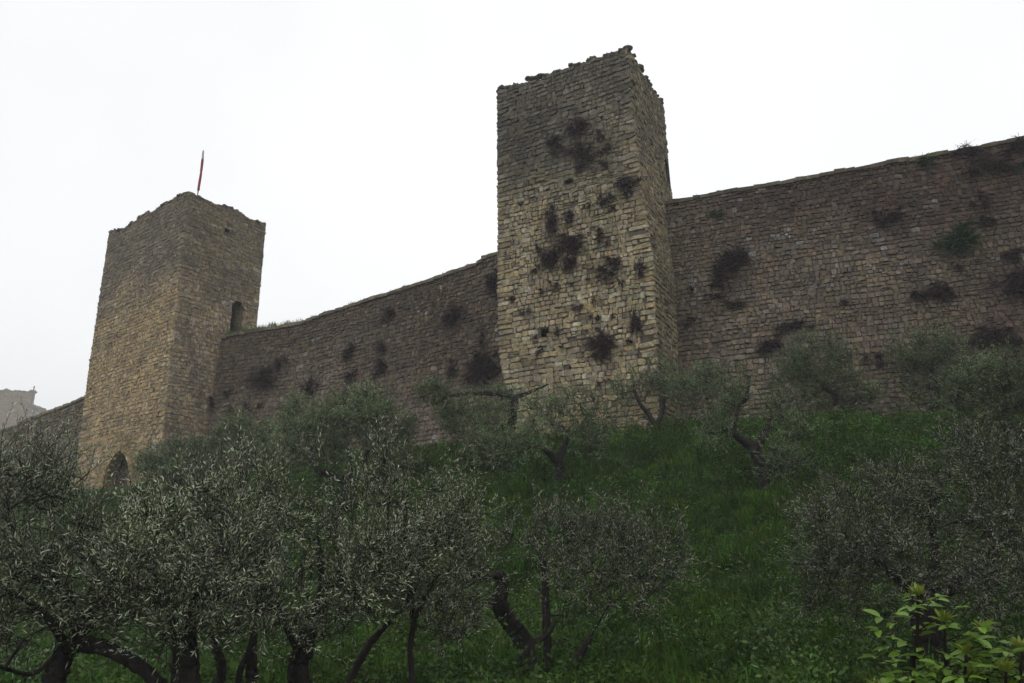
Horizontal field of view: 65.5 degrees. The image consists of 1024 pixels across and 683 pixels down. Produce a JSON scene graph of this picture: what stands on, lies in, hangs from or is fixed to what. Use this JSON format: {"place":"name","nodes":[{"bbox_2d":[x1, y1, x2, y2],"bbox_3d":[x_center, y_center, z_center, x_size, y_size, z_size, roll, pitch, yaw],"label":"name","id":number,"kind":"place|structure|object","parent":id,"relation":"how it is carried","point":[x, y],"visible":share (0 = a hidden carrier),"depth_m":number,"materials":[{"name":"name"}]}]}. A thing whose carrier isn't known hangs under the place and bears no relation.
{"place":"outdoors","nodes":[
{"label":"outdoors","id":0,"kind":"place"},
{"bbox_2d":[0,387,1023,682],"bbox_3d":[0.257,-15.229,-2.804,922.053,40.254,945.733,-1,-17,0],"label":"hillside","id":1,"kind":"structure","parent":0,"point":[524,464],"depth_m":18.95,"materials":[{"name":"green plant"}]},
{"bbox_2d":[0,386,46,429],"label":"ruined tower","id":2,"kind":"structure","parent":1,"relation":"on","point":[8,397],"depth_m":241.66,"materials":[{"name":"stone"}]},
{"bbox_2d":[0,395,84,498],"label":"fortress wall","id":3,"kind":"structure","parent":1,"relation":"on","point":[67,411],"depth_m":50.04,"materials":[{"name":"stone"}]},
{"bbox_2d":[0,397,175,682],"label":"olive tree","id":4,"kind":"object","parent":1,"relation":"on","point":[57,664],"visible":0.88,"depth_m":6.80,"materials":[{"name":"green plant"}]},
{"bbox_2d":[72,191,265,489],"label":"stone tower","id":5,"kind":"structure","parent":1,"relation":"on","point":[179,295],"depth_m":41.75,"materials":[{"name":"stone"}]},
{"bbox_2d":[115,458,128,485],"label":"blocked doorway","id":6,"kind":"structure","parent":5,"relation":"in","point":[119,477],"depth_m":40.56,"materials":[{"name":"stone"}]},
{"bbox_2d":[197,150,203,194],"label":"flag","id":7,"kind":"object","parent":5,"relation":"attached to","point":[200,175],"visible":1,"depth_m":42.77,"materials":[{"name":"red fabric"}]},
{"bbox_2d":[123,426,236,497],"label":"olive tree","id":8,"kind":"object","parent":1,"relation":"on","point":[152,461],"visible":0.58,"depth_m":32.52,"materials":[{"name":"green plant"}]},
{"bbox_2d":[35,407,341,682],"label":"olive tree","id":9,"kind":"object","parent":1,"relation":"on","point":[181,613],"visible":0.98,"depth_m":6.64,"materials":[{"name":"green plant"}]},
{"bbox_2d":[143,474,307,682],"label":"olive tree","id":10,"kind":"object","parent":1,"relation":"on","point":[249,660],"visible":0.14,"depth_m":8.36,"materials":[{"name":"green plant"}]},
{"bbox_2d":[197,399,296,476],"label":"olive tree","id":11,"kind":"object","parent":1,"relation":"on","point":[260,435],"visible":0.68,"depth_m":33.24,"materials":[{"name":"green plant"}]},
{"bbox_2d":[179,403,458,682],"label":"olive tree","id":12,"kind":"object","parent":1,"relation":"on","point":[344,573],"visible":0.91,"depth_m":7.72,"materials":[{"name":"green plant"}]},
{"bbox_2d":[268,377,424,496],"bbox_3d":[-5.297,3.133,25.565,5.087,4.161,3.056,3,-17,-13],"label":"olive tree","id":13,"kind":"object","parent":1,"relation":"on","point":[347,415],"visible":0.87,"depth_m":25.33,"materials":[{"name":"green plant"}]},
{"bbox_2d":[205,252,548,472],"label":"fortress wall","id":14,"kind":"structure","parent":1,"relation":"on","point":[418,342],"depth_m":36.09,"materials":[{"name":"stone"}]},
{"bbox_2d":[207,395,214,413],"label":"wall shrub","id":15,"kind":"object","parent":14,"relation":"attached to","point":[211,404],"visible":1,"depth_m":40.30,"materials":[{"name":"green plant"}]},
{"bbox_2d":[222,386,231,398],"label":"wall shrub","id":16,"kind":"object","parent":14,"relation":"attached to","point":[225,392],"visible":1,"depth_m":40.23,"materials":[{"name":"green plant"}]},
{"bbox_2d":[244,357,284,401],"bbox_3d":[-12.463,1.928,39.403,3.012,2.372,1.024,-8,-18,22],"label":"wall shrub","id":17,"kind":"object","parent":14,"relation":"attached to","point":[264,380],"visible":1,"depth_m":39.56,"materials":[{"name":"green plant"}]},
{"bbox_2d":[273,354,287,370],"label":"wall shrub","id":18,"kind":"object","parent":14,"relation":"attached to","point":[278,361],"visible":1,"depth_m":39.68,"materials":[{"name":"green plant"}]},
{"bbox_2d":[295,370,321,398],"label":"wall shrub","id":19,"kind":"object","parent":14,"relation":"attached to","point":[307,388],"visible":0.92,"depth_m":38.09,"materials":[{"name":"green plant"}]},
{"bbox_2d":[337,339,355,364],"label":"wall shrub","id":20,"kind":"object","parent":14,"relation":"attached to","point":[346,354],"visible":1,"depth_m":37.13,"materials":[{"name":"green plant"}]},
{"bbox_2d":[340,368,357,388],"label":"wall shrub","id":21,"kind":"object","parent":14,"relation":"attached to","point":[348,376],"visible":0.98,"depth_m":36.54,"materials":[{"name":"green plant"}]},
{"bbox_2d":[366,356,387,385],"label":"wall shrub","id":22,"kind":"object","parent":14,"relation":"attached to","point":[381,366],"visible":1,"depth_m":35.46,"materials":[{"name":"green plant"}]},
{"bbox_2d":[370,338,385,356],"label":"wall shrub","id":23,"kind":"object","parent":14,"relation":"attached to","point":[381,348],"visible":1,"depth_m":35.83,"materials":[{"name":"green plant"}]},
{"bbox_2d":[376,305,396,327],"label":"wall shrub","id":24,"kind":"object","parent":14,"relation":"attached to","point":[390,311],"visible":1,"depth_m":36.15,"materials":[{"name":"green plant"}]},
{"bbox_2d":[445,357,455,379],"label":"wall shrub","id":25,"kind":"object","parent":14,"relation":"attached to","point":[451,371],"visible":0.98,"depth_m":32.81,"materials":[{"name":"green plant"}]},
{"bbox_2d":[438,301,464,330],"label":"wall shrub","id":26,"kind":"object","parent":14,"relation":"attached to","point":[450,316],"visible":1,"depth_m":33.64,"materials":[{"name":"green plant"}]},
{"bbox_2d":[455,335,499,404],"bbox_3d":[-1.371,1.034,31.503,3.054,3.060,1.148,-13,-21,36],"label":"wall shrub","id":27,"kind":"object","parent":14,"relation":"attached to","point":[477,372],"visible":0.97,"depth_m":31.60,"materials":[{"name":"green plant"}]},
{"bbox_2d":[477,330,483,343],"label":"wall shrub","id":28,"kind":"object","parent":14,"relation":"attached to","point":[482,335],"visible":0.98,"depth_m":32.23,"materials":[{"name":"green plant"}]},
{"bbox_2d":[481,265,497,295],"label":"wall shrub","id":29,"kind":"object","parent":14,"relation":"attached to","point":[491,282],"visible":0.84,"depth_m":32.74,"materials":[{"name":"plant"}]},
{"bbox_2d":[223,144,981,335],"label":"grass","id":30,"kind":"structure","parent":14,"relation":"on","point":[260,326],"depth_m":40.93,"materials":[{"name":"green plant"}]},
{"bbox_2d":[326,439,519,682],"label":"olive tree","id":31,"kind":"object","parent":1,"relation":"on","point":[409,599],"visible":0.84,"depth_m":8.52,"materials":[{"name":"green plant"}]},
{"bbox_2d":[404,370,547,472],"bbox_3d":[-1.060,2.454,24.228,4.440,3.130,2.551,-1,-17,0],"label":"olive tree","id":32,"kind":"object","parent":1,"relation":"on","point":[482,420],"visible":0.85,"depth_m":24.40,"materials":[{"name":"green plant"}]},
{"bbox_2d":[478,377,625,494],"bbox_3d":[1.152,2.601,21.749,4.077,3.407,2.558,-1,-17,0],"label":"olive tree","id":33,"kind":"object","parent":1,"relation":"on","point":[521,438],"visible":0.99,"depth_m":21.60,"materials":[{"name":"green plant"}]},
{"bbox_2d":[415,474,719,679],"bbox_3d":[0.714,3.319,10.391,4.050,3.164,2.132,-1,-17,0],"label":"olive tree","id":34,"kind":"object","parent":1,"relation":"on","point":[500,605],"visible":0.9,"depth_m":10.41,"materials":[{"name":"green plant"}]},
{"bbox_2d":[496,45,679,435],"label":"stone tower","id":35,"kind":"structure","parent":1,"relation":"on","point":[615,95],"depth_m":30.00,"materials":[{"name":"stone"}]},
{"bbox_2d":[507,295,515,304],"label":"wall shrub","id":36,"kind":"object","parent":35,"relation":"attached to","point":[512,298],"visible":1,"depth_m":30.41,"materials":[{"name":"plant"}]},
{"bbox_2d":[524,265,538,274],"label":"wall shrub","id":37,"kind":"object","parent":35,"relation":"attached to","point":[533,270],"visible":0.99,"depth_m":30.23,"materials":[{"name":"plant"}]},
{"bbox_2d":[532,241,542,253],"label":"wall shrub","id":38,"kind":"object","parent":35,"relation":"attached to","point":[537,247],"visible":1,"depth_m":30.45,"materials":[{"name":"plant"}]},
{"bbox_2d":[527,244,561,274],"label":"wall shrub","id":39,"kind":"object","parent":35,"relation":"attached to","point":[547,261],"visible":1,"depth_m":29.97,"materials":[{"name":"plant"}]},
{"bbox_2d":[542,199,559,243],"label":"wall shrub","id":40,"kind":"object","parent":35,"relation":"attached to","point":[551,222],"visible":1,"depth_m":30.38,"materials":[{"name":"green plant"}]},
{"bbox_2d":[545,275,560,302],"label":"wall shrub","id":41,"kind":"object","parent":35,"relation":"attached to","point":[555,286],"visible":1,"depth_m":29.65,"materials":[{"name":"plant"}]},
{"bbox_2d":[541,133,568,162],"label":"wall shrub","id":42,"kind":"object","parent":35,"relation":"attached to","point":[550,142],"visible":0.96,"depth_m":31.21,"materials":[{"name":"green plant"}]},
{"bbox_2d":[554,325,559,336],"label":"wall shrub","id":43,"kind":"object","parent":35,"relation":"attached to","point":[557,331],"visible":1,"depth_m":29.11,"materials":[{"name":"green plant"}]},
{"bbox_2d":[561,207,575,228],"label":"wall shrub","id":44,"kind":"object","parent":35,"relation":"attached to","point":[570,214],"visible":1,"depth_m":30.06,"materials":[{"name":"green plant"}]},
{"bbox_2d":[545,229,592,262],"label":"wall shrub","id":45,"kind":"object","parent":35,"relation":"attached to","point":[569,243],"visible":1,"depth_m":29.67,"materials":[{"name":"plant"}]},
{"bbox_2d":[554,247,583,275],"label":"wall shrub","id":46,"kind":"object","parent":35,"relation":"attached to","point":[567,263],"visible":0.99,"depth_m":29.54,"materials":[{"name":"plant"}]},
{"bbox_2d":[549,138,605,173],"bbox_3d":[2.631,-7.066,30.210,2.518,1.764,0.885,-11,-20,31],"label":"wall shrub","id":47,"kind":"object","parent":35,"relation":"attached to","point":[578,151],"visible":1,"depth_m":30.41,"materials":[{"name":"green plant"}]},
{"bbox_2d":[570,303,584,310],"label":"wall shrub","id":48,"kind":"object","parent":35,"relation":"attached to","point":[579,307],"visible":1,"depth_m":28.91,"materials":[{"name":"green plant"}]},
{"bbox_2d":[557,113,599,144],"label":"wall shrub","id":49,"kind":"object","parent":35,"relation":"attached to","point":[577,124],"visible":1,"depth_m":30.86,"materials":[{"name":"green plant"}]},
{"bbox_2d":[574,163,587,173],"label":"wall shrub","id":50,"kind":"object","parent":35,"relation":"attached to","point":[578,167],"visible":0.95,"depth_m":30.46,"materials":[{"name":"green plant"}]},
{"bbox_2d":[580,201,591,211],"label":"wall shrub","id":51,"kind":"object","parent":35,"relation":"attached to","point":[587,206],"visible":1,"depth_m":29.84,"materials":[{"name":"green plant"}]},
{"bbox_2d":[588,311,602,323],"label":"wall shrub","id":52,"kind":"object","parent":35,"relation":"attached to","point":[597,317],"visible":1,"depth_m":28.45,"materials":[{"name":"green plant"}]},
{"bbox_2d":[573,326,619,363],"bbox_3d":[3.052,0.163,27.932,1.931,1.612,0.639,-11,-20,31],"label":"wall shrub","id":53,"kind":"object","parent":35,"relation":"attached to","point":[602,344],"visible":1,"depth_m":27.96,"materials":[{"name":"green plant"}]},
{"bbox_2d":[592,127,605,149],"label":"wall shrub","id":54,"kind":"object","parent":35,"relation":"attached to","point":[598,134],"visible":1,"depth_m":30.37,"materials":[{"name":"green plant"}]},
{"bbox_2d":[590,223,611,247],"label":"wall shrub","id":55,"kind":"object","parent":35,"relation":"attached to","point":[599,236],"visible":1,"depth_m":29.21,"materials":[{"name":"plant"}]},
{"bbox_2d":[589,257,619,282],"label":"wall shrub","id":56,"kind":"object","parent":35,"relation":"attached to","point":[602,268],"visible":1,"depth_m":28.71,"materials":[{"name":"plant"}]},
{"bbox_2d":[595,376,615,388],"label":"wall shrub","id":57,"kind":"object","parent":35,"relation":"attached to","point":[598,383],"visible":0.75,"depth_m":27.63,"materials":[{"name":"green plant"}]},
{"bbox_2d":[599,158,611,169],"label":"wall shrub","id":58,"kind":"object","parent":35,"relation":"attached to","point":[604,164],"visible":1,"depth_m":29.92,"materials":[{"name":"green plant"}]},
{"bbox_2d":[592,189,619,207],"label":"wall shrub","id":59,"kind":"object","parent":35,"relation":"attached to","point":[604,201],"visible":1,"depth_m":29.48,"materials":[{"name":"green plant"}]},
{"bbox_2d":[600,139,611,151],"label":"wall shrub","id":60,"kind":"object","parent":35,"relation":"attached to","point":[608,146],"visible":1,"depth_m":30.06,"materials":[{"name":"green plant"}]},
{"bbox_2d":[604,203,615,213],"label":"wall shrub","id":61,"kind":"object","parent":35,"relation":"attached to","point":[614,206],"visible":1,"depth_m":29.30,"materials":[{"name":"green plant"}]},
{"bbox_2d":[599,254,625,271],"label":"wall shrub","id":62,"kind":"object","parent":35,"relation":"attached to","point":[615,260],"visible":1,"depth_m":28.61,"materials":[{"name":"plant"}]},
{"bbox_2d":[622,188,630,197],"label":"wall shrub","id":63,"kind":"object","parent":35,"relation":"attached to","point":[625,194],"visible":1,"depth_m":29.16,"materials":[{"name":"green plant"}]},
{"bbox_2d":[621,338,635,344],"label":"wall shrub","id":64,"kind":"object","parent":35,"relation":"attached to","point":[627,340],"visible":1,"depth_m":27.60,"materials":[{"name":"green plant"}]},
{"bbox_2d":[609,171,654,190],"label":"wall shrub","id":65,"kind":"object","parent":35,"relation":"attached to","point":[628,179],"visible":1,"depth_m":29.19,"materials":[{"name":"green plant"}]},
{"bbox_2d":[627,297,643,343],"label":"wall shrub","id":66,"kind":"object","parent":35,"relation":"attached to","point":[636,320],"visible":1,"depth_m":27.63,"materials":[{"name":"green plant"}]},
{"bbox_2d":[631,256,652,279],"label":"wall shrub","id":67,"kind":"object","parent":35,"relation":"attached to","point":[641,267],"visible":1,"depth_m":28.05,"materials":[{"name":"plant"}]},
{"bbox_2d":[605,351,730,430],"bbox_3d":[5.139,1.716,26.130,4.237,2.854,2.186,-6,-18,17],"label":"olive tree","id":68,"kind":"object","parent":1,"relation":"on","point":[658,385],"visible":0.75,"depth_m":26.22,"materials":[{"name":"green plant"}]},
{"bbox_2d":[652,354,833,490],"bbox_3d":[5.649,1.947,19.646,4.270,3.732,2.226,-6,-18,17],"label":"olive tree","id":69,"kind":"object","parent":1,"relation":"on","point":[733,395],"visible":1,"depth_m":19.50,"materials":[{"name":"green plant"}]},
{"bbox_2d":[763,320,890,414],"bbox_3d":[10.111,1.232,25.903,3.555,3.932,2.601,-1,-17,0],"label":"olive tree","id":70,"kind":"object","parent":1,"relation":"on","point":[805,362],"visible":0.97,"depth_m":25.70,"materials":[{"name":"green plant"}]},
{"bbox_2d":[664,136,1023,423],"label":"fortress wall","id":71,"kind":"structure","parent":1,"relation":"on","point":[826,248],"depth_m":28.18,"materials":[{"name":"stone"}]},
{"bbox_2d":[681,315,698,329],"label":"wall shrub","id":72,"kind":"object","parent":71,"relation":"attached to","point":[690,318],"visible":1,"depth_m":29.61,"materials":[{"name":"green plant"}]},
{"bbox_2d":[701,291,721,299],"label":"shrub","id":73,"kind":"object","parent":71,"relation":"attached to","point":[710,295],"visible":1,"depth_m":29.61,"materials":[{"name":"plant"}]},
{"bbox_2d":[705,208,725,219],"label":"wall plant","id":74,"kind":"object","parent":71,"relation":"attached to","point":[714,213],"depth_m":30.67,"materials":[{"name":"green plant"}]},
{"bbox_2d":[704,266,737,292],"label":"shrub","id":75,"kind":"object","parent":71,"relation":"attached to","point":[720,277],"visible":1,"depth_m":29.65,"materials":[{"name":"plant"}]},
{"bbox_2d":[711,292,752,309],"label":"shrub","id":76,"kind":"object","parent":71,"relation":"attached to","point":[735,303],"visible":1,"depth_m":29.16,"materials":[{"name":"plant"}]},
{"bbox_2d":[702,234,768,278],"bbox_3d":[8.189,-3.109,29.506,2.653,1.824,0.897,-7,-18,21],"label":"shrub","id":77,"kind":"object","parent":71,"relation":"attached to","point":[727,261],"visible":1,"depth_m":29.64,"materials":[{"name":"plant"}]},
{"bbox_2d":[752,330,791,356],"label":"shrub","id":78,"kind":"object","parent":71,"relation":"attached to","point":[766,348],"visible":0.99,"depth_m":28.09,"materials":[{"name":"green plant"}]},
{"bbox_2d":[768,315,816,334],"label":"shrub","id":79,"kind":"object","parent":71,"relation":"attached to","point":[796,324],"visible":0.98,"depth_m":28.02,"materials":[{"name":"green plant"}]},
{"bbox_2d":[839,297,849,308],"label":"shrub","id":80,"kind":"object","parent":71,"relation":"attached to","point":[844,301],"visible":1,"depth_m":27.64,"materials":[{"name":"green plant"}]},
{"bbox_2d":[861,350,889,374],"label":"shrub","id":81,"kind":"object","parent":71,"relation":"attached to","point":[879,355],"visible":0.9,"depth_m":26.61,"materials":[{"name":"green plant"}]},
{"bbox_2d":[868,208,885,225],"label":"shrub","id":82,"kind":"object","parent":71,"relation":"attached to","point":[875,213],"visible":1,"depth_m":28.32,"materials":[{"name":"green plant"}]},
{"bbox_2d":[871,200,910,228],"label":"shrub","id":83,"kind":"object","parent":71,"relation":"attached to","point":[890,217],"visible":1,"depth_m":28.05,"materials":[{"name":"green plant"}]},
{"bbox_2d":[903,286,928,305],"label":"shrub","id":84,"kind":"object","parent":71,"relation":"attached to","point":[917,295],"visible":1,"depth_m":26.80,"materials":[{"name":"plant"}]},
{"bbox_2d":[913,152,939,171],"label":"wall plant","id":85,"kind":"object","parent":71,"relation":"attached to","point":[924,159],"depth_m":28.26,"materials":[{"name":"green plant"}]},
{"bbox_2d":[916,277,968,307],"bbox_3d":[14.270,-1.688,26.472,1.829,1.216,0.539,-9,-19,26],"label":"shrub","id":86,"kind":"object","parent":71,"relation":"attached to","point":[943,292],"visible":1,"depth_m":26.52,"materials":[{"name":"plant"}]},
{"bbox_2d":[924,210,988,263],"bbox_3d":[14.828,-3.442,26.809,2.465,1.924,0.824,-6,-18,16],"label":"wall plant","id":87,"kind":"object","parent":71,"relation":"attached to","point":[958,240],"depth_m":26.79,"materials":[{"name":"green plant"}]},
{"bbox_2d":[950,260,967,273],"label":"shrub","id":88,"kind":"object","parent":71,"relation":"attached to","point":[958,266],"visible":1,"depth_m":26.67,"materials":[{"name":"green plant"}]},
{"bbox_2d":[949,141,988,164],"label":"shrub","id":89,"kind":"object","parent":71,"relation":"attached to","point":[971,150],"visible":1,"depth_m":27.84,"materials":[{"name":"green plant"}]},
{"bbox_2d":[962,186,998,209],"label":"shrub","id":90,"kind":"object","parent":71,"relation":"attached to","point":[980,192],"visible":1,"depth_m":27.11,"materials":[{"name":"green plant"}]},
{"bbox_2d":[948,148,1016,178],"bbox_3d":[16.203,-6.157,27.396,2.264,1.360,0.577,-7,-18,19],"label":"shrub","id":91,"kind":"object","parent":71,"relation":"attached to","point":[989,165],"visible":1,"depth_m":27.38,"materials":[{"name":"green plant"}]},
{"bbox_2d":[963,322,1010,349],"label":"shrub","id":92,"kind":"object","parent":71,"relation":"attached to","point":[987,336],"visible":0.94,"depth_m":25.52,"materials":[{"name":"green plant"}]},
{"bbox_2d":[973,212,1008,230],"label":"shrub","id":93,"kind":"object","parent":71,"relation":"attached to","point":[990,218],"visible":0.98,"depth_m":26.81,"materials":[{"name":"plant"}]},
{"bbox_2d":[985,263,1023,305],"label":"shrub","id":94,"kind":"object","parent":71,"relation":"attached to","point":[1016,277],"visible":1,"depth_m":25.77,"materials":[{"name":"plant"}]},
{"bbox_2d":[986,135,1023,161],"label":"shrub","id":95,"kind":"object","parent":71,"relation":"attached to","point":[1017,146],"visible":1,"depth_m":27.27,"materials":[{"name":"green plant"}]},
{"bbox_2d":[995,324,1018,346],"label":"shrub","id":96,"kind":"object","parent":71,"relation":"attached to","point":[1009,328],"visible":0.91,"depth_m":25.35,"materials":[{"name":"green plant"}]},
{"bbox_2d":[995,243,1023,266],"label":"shrub","id":97,"kind":"object","parent":71,"relation":"attached to","point":[1013,254],"visible":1,"depth_m":26.11,"materials":[{"name":"plant"}]},
{"bbox_2d":[1002,160,1023,174],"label":"wall plant","id":98,"kind":"object","parent":71,"relation":"attached to","point":[1019,165],"depth_m":27.04,"materials":[{"name":"green plant"}]},
{"bbox_2d":[1005,335,1023,353],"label":"shrub","id":99,"kind":"object","parent":71,"relation":"attached to","point":[1017,342],"visible":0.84,"depth_m":25.20,"materials":[{"name":"green plant"}]},
{"bbox_2d":[765,403,1023,675],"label":"olive tree","id":100,"kind":"object","parent":1,"relation":"on","point":[866,546],"visible":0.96,"depth_m":9.68,"materials":[{"name":"green plant"}]},
{"bbox_2d":[875,312,989,411],"bbox_3d":[13.171,0.878,24.622,3.264,3.838,2.644,-13,-21,34],"label":"olive tree","id":101,"kind":"object","parent":1,"relation":"on","point":[914,360],"visible":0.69,"depth_m":24.68,"materials":[{"name":"green plant"}]},
{"bbox_2d":[858,582,1023,682],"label":"young elder shrub","id":102,"kind":"object","parent":1,"relation":"on","point":[974,674],"visible":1,"depth_m":2.56,"materials":[{"name":"green plant"}]},
{"bbox_2d":[923,334,1023,454],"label":"olive tree","id":103,"kind":"object","parent":1,"relation":"on","point":[967,387],"visible":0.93,"depth_m":18.33,"materials":[{"name":"green plant"}]},
{"bbox_2d":[0,0,1023,411],"label":"sky","id":104,"kind":"structure","parent":0,"point":[362,134],"materials":[{"name":"white"}]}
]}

